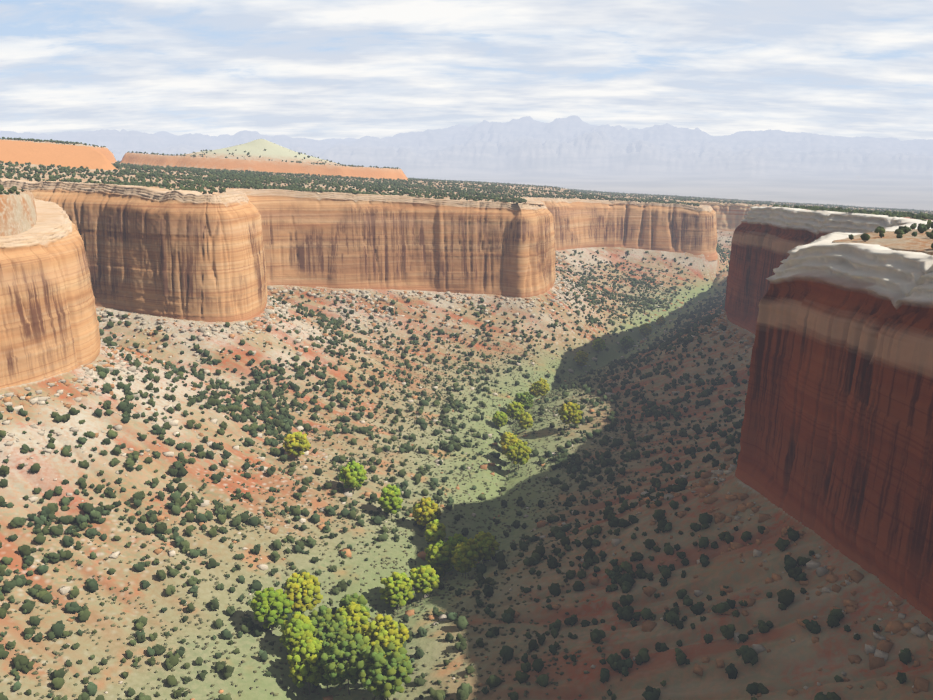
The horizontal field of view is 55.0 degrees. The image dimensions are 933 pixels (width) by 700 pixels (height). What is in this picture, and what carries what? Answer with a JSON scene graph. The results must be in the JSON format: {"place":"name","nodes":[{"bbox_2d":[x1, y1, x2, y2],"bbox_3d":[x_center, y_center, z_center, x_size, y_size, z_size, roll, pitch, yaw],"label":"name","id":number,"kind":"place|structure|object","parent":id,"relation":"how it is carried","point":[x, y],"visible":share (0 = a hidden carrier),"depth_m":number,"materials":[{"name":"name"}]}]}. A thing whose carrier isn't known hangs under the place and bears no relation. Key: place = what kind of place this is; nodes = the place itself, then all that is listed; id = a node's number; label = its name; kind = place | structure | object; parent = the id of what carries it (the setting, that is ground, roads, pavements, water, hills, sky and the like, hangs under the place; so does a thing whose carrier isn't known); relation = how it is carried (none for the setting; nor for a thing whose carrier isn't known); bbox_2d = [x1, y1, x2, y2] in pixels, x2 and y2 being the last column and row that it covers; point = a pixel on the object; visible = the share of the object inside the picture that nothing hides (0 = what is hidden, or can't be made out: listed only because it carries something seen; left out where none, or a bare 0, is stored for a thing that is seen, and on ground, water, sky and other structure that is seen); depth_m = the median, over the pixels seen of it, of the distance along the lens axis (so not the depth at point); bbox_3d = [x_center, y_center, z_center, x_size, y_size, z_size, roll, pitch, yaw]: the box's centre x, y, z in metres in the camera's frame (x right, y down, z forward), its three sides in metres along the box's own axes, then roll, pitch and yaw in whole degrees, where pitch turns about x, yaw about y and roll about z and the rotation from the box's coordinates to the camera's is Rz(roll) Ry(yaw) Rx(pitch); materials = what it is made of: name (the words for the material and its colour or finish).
{"place":"outdoors","nodes":[
{"label":"outdoors","id":0,"kind":"place"},
{"bbox_2d":[0,178,771,387],"bbox_3d":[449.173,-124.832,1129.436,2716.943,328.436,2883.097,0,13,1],"label":"cliff","id":1,"kind":"structure","parent":0,"point":[74,256],"depth_m":853.20,"materials":[{"name":"orange stone"}]},
{"bbox_2d":[0,115,932,699],"bbox_3d":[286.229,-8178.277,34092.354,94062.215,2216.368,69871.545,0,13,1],"label":"ground","id":2,"kind":"structure","parent":0,"point":[578,153],"depth_m":548.07,"materials":[{"name":"brown soil"}]},
{"bbox_2d":[0,137,932,699],"bbox_3d":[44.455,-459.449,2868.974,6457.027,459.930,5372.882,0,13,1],"label":"shrubs","id":3,"kind":"object","parent":2,"relation":"on","point":[298,181],"visible":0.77,"depth_m":574.50,"materials":[{"name":"green plant"}]},
{"bbox_2d":[0,251,932,699],"bbox_3d":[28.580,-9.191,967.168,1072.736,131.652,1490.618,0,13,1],"label":"boulders","id":4,"kind":"object","parent":2,"relation":"on","point":[880,653],"visible":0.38,"depth_m":539.09,"materials":[{"name":"stone"}]},
{"bbox_2d":[0,0,932,140],"label":"sky","id":5,"kind":"structure","parent":0,"point":[310,69],"materials":[{"name":"white"}]},
{"bbox_2d":[725,206,932,621],"bbox_3d":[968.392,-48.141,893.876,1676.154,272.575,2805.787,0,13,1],"label":"cliff","id":6,"kind":"structure","parent":0,"point":[836,444],"depth_m":347.20,"materials":[{"name":"red stone"}]}
]}

